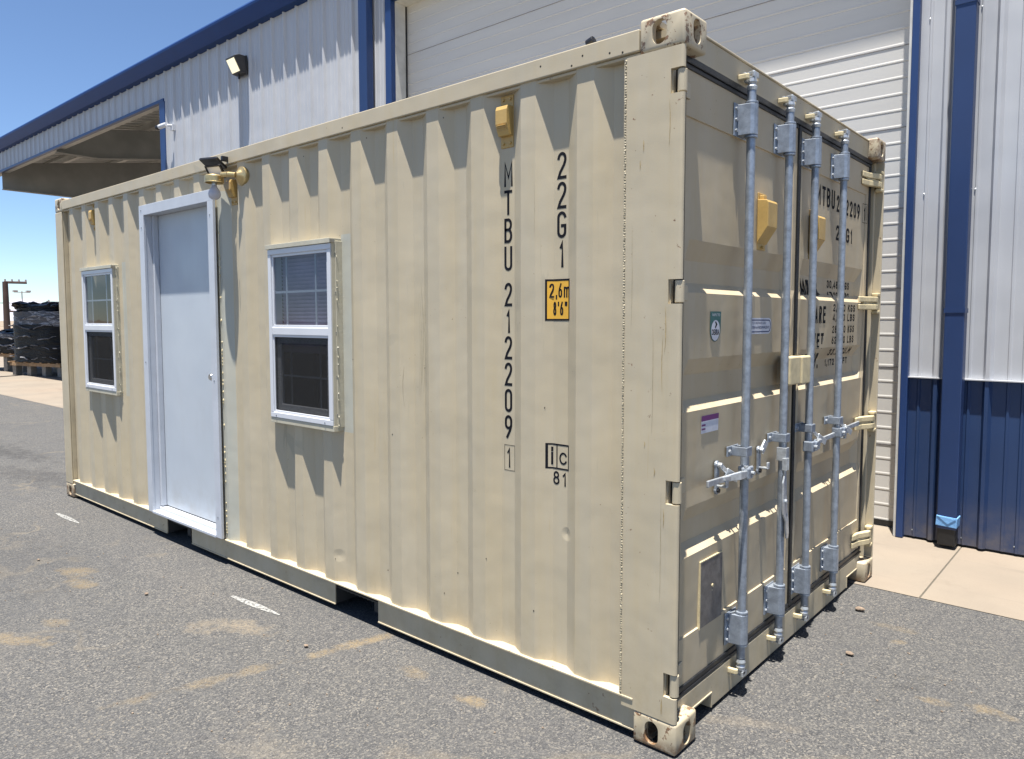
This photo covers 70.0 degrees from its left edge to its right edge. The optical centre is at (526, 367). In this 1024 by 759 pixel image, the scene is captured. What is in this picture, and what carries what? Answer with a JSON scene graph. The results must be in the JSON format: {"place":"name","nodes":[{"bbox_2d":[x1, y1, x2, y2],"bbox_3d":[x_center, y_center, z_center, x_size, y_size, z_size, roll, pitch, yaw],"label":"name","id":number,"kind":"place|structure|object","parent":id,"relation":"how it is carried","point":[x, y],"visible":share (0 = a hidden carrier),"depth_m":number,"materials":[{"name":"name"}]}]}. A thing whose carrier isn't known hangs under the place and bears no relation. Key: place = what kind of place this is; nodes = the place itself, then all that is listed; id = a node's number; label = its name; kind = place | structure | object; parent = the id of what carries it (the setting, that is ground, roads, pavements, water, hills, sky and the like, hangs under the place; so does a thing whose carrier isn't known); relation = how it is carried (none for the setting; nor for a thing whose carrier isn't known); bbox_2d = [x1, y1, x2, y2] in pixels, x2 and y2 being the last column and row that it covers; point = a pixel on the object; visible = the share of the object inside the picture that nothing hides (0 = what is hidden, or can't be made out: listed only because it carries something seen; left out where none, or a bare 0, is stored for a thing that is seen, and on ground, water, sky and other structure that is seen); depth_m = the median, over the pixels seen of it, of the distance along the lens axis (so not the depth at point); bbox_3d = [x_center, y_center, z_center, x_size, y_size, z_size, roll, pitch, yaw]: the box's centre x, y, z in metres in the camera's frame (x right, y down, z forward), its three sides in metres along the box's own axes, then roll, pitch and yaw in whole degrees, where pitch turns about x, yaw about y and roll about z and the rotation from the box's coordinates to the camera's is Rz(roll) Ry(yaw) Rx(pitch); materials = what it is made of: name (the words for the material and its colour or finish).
{"place":"outdoors","nodes":[
{"label":"outdoors","id":0,"kind":"place"},
{"bbox_2d":[0,299,42,320],"bbox_3d":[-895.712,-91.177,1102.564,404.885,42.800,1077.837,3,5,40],"label":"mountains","id":1,"kind":"structure","parent":0,"point":[12,308],"depth_m":1197.58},
{"bbox_2d":[0,0,251,305],"label":"sky","id":2,"kind":"structure","parent":0,"point":[52,52],"materials":[{"name":"blue"}]},
{"bbox_2d":[0,395,1023,758],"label":"asphalt pavement","id":3,"kind":"structure","parent":0,"point":[198,645],"depth_m":3.21,"materials":[{"name":"grey asphalt"}]},
{"bbox_2d":[56,513,78,522],"bbox_3d":[-3.608,1.182,5.752,0.460,0.001,0.045,3,5,40],"label":"chalk mark","id":4,"kind":"object","parent":3,"relation":"on","point":[65,517],"visible":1,"depth_m":5.77,"materials":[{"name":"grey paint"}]},
{"bbox_2d":[231,595,279,614],"bbox_3d":[-1.485,1.297,3.999,0.452,0.001,0.044,3,5,36],"label":"chalk mark","id":5,"kind":"object","parent":3,"relation":"on","point":[249,603],"visible":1,"depth_m":4.01,"materials":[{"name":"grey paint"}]},
{"bbox_2d":[55,8,885,755],"bbox_3d":[-0.989,-0.094,5.373,6.090,2.591,2.471,3,5,40],"label":"shipping container","id":6,"kind":"object","parent":3,"relation":"on","point":[555,376],"visible":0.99,"depth_m":3.29,"materials":[{"name":"beige metal"}]},
{"bbox_2d":[79,264,122,395],"bbox_3d":[-3.368,-0.299,5.813,0.651,1.001,0.080,3,5,40],"label":"window","id":7,"kind":"structure","parent":6,"relation":"in","point":[91,330],"depth_m":5.76,"materials":[{"name":"white plastic"}]},
{"bbox_2d":[139,189,227,538],"bbox_3d":[-2.292,-0.030,4.954,1.090,2.194,0.140,3,5,40],"label":"entry door","id":8,"kind":"structure","parent":6,"relation":"in","point":[179,292],"depth_m":5.04,"materials":[{"name":"white paint"}]},
{"bbox_2d":[199,156,227,177],"bbox_3d":[-1.868,-1.201,4.392,0.149,0.132,0.101,1,4,20],"label":"solar floodlight","id":9,"kind":"object","parent":6,"relation":"attached to","point":[215,165],"visible":0.95,"depth_m":4.37,"materials":[{"name":"black plastic"}]},
{"bbox_2d":[204,166,249,199],"bbox_3d":[-1.766,-1.095,4.337,0.296,0.193,0.113,1,4,8],"label":"wall sconce","id":10,"kind":"object","parent":6,"relation":"attached to","point":[241,175],"depth_m":4.30,"materials":[{"name":"gold metal"}]},
{"bbox_2d":[265,238,344,431],"bbox_3d":[-1.208,-0.179,3.988,0.626,1.001,0.088,3,5,40],"label":"window","id":11,"kind":"structure","parent":6,"relation":"in","point":[312,269],"depth_m":3.97,"materials":[{"name":"white plastic"}]},
{"bbox_2d":[669,55,801,698],"bbox_3d":[0.899,0.053,3.004,0.139,2.445,1.228,3,5,40],"label":"cargo door","id":12,"kind":"structure","parent":6,"relation":"in","point":[738,291],"depth_m":2.96,"materials":[{"name":"beige paint"}]},
{"bbox_2d":[788,111,883,621],"bbox_3d":[1.666,-0.006,3.906,0.139,2.445,1.243,3,5,40],"label":"cargo door","id":13,"kind":"structure","parent":6,"relation":"in","point":[837,181],"depth_m":3.84,"materials":[{"name":"beige paint"}]},
{"bbox_2d":[0,516,976,753],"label":"loose grit","id":14,"kind":"object","parent":3,"relation":"on","point":[396,651],"visible":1,"depth_m":3.21,"materials":[{"name":"grey gravel"}]},
{"bbox_2d":[855,606,864,610],"bbox_3d":[1.789,1.292,3.922,0.050,0.020,0.032,2,4,26],"label":"pebble","id":15,"kind":"object","parent":3,"relation":"on","point":[858,608],"visible":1,"depth_m":3.91,"materials":[{"name":"beige stone"}]},
{"bbox_2d":[0,321,1023,620],"bbox_3d":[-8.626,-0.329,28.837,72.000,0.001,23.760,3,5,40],"label":"concrete apron","id":16,"kind":"object","parent":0,"point":[982,579],"visible":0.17,"depth_m":4.61,"materials":[{"name":"beige concrete"}]},
{"bbox_2d":[0,328,26,371],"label":"wrapped pallet","id":17,"kind":"object","parent":16,"relation":"on","point":[6,349],"visible":0.26,"depth_m":21.94,"materials":[{"name":"black plastic"}]},
{"bbox_2d":[2,279,26,328],"bbox_3d":[-25.748,-2.640,36.877,1.063,3.610,0.306,-3,5,-41],"label":"utility pole","id":18,"kind":"object","parent":16,"relation":"on","point":[6,310],"visible":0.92,"depth_m":36.53,"materials":[{"name":"wood"}]},
{"bbox_2d":[12,290,30,300],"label":"light mast","id":19,"kind":"object","parent":16,"relation":"on","point":[21,292],"visible":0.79,"depth_m":98.45,"materials":[{"name":"metal"}]},
{"bbox_2d":[8,301,61,376],"bbox_3d":[-13.276,-0.851,20.759,2.356,2.094,1.627,2,4,24],"label":"wrapped pallet","id":20,"kind":"object","parent":16,"relation":"on","point":[36,329],"visible":0.58,"depth_m":20.04,"materials":[{"name":"black plastic"}]},
{"bbox_2d":[0,0,1023,555],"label":"metal building","id":21,"kind":"structure","parent":16,"relation":"on","point":[882,70],"depth_m":5.56,"materials":[{"name":"white metal"}]},
{"bbox_2d":[155,122,175,130],"bbox_3d":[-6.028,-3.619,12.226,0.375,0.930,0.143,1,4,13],"label":"security camera","id":22,"kind":"object","parent":21,"relation":"attached to","point":[164,125],"visible":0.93,"depth_m":12.17,"materials":[{"name":"white plastic"}]},
{"bbox_2d":[226,54,247,78],"bbox_3d":[-4.202,-4.365,10.605,0.255,0.310,0.200,3,5,40],"label":"wall pack light","id":23,"kind":"object","parent":21,"relation":"attached to","point":[237,64],"visible":1,"depth_m":10.55,"materials":[{"name":"brown metal"}]},
{"bbox_2d":[358,0,373,111],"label":"downspout","id":24,"kind":"object","parent":21,"relation":"attached to","point":[365,47],"depth_m":8.73,"materials":[{"name":"blue metal"}]},
{"bbox_2d":[405,0,910,526],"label":"overhead door","id":25,"kind":"structure","parent":21,"relation":"in","point":[849,59],"depth_m":5.78,"materials":[{"name":"white metal"}]},
{"bbox_2d":[936,0,980,546],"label":"downspout","id":26,"kind":"object","parent":21,"relation":"attached to","point":[959,229],"visible":1,"depth_m":4.85,"materials":[{"name":"blue metal"}]},
{"bbox_2d":[917,547,961,598],"bbox_3d":[2.594,1.270,4.562,0.024,0.016,1.200,3,5,40],"label":"expansion joint","id":27,"kind":"object","parent":16,"relation":"on","point":[930,584],"visible":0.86,"depth_m":4.49,"materials":[{"name":"beige concrete"}]},
{"bbox_2d":[585,36,596,44],"bbox_3d":[0.244,-1.223,2.771,0.039,0.059,0.034,3,5,40],"label":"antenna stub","id":28,"kind":"object","parent":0,"point":[591,39],"visible":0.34,"depth_m":2.76,"materials":[{"name":"black plastic"}]}
]}

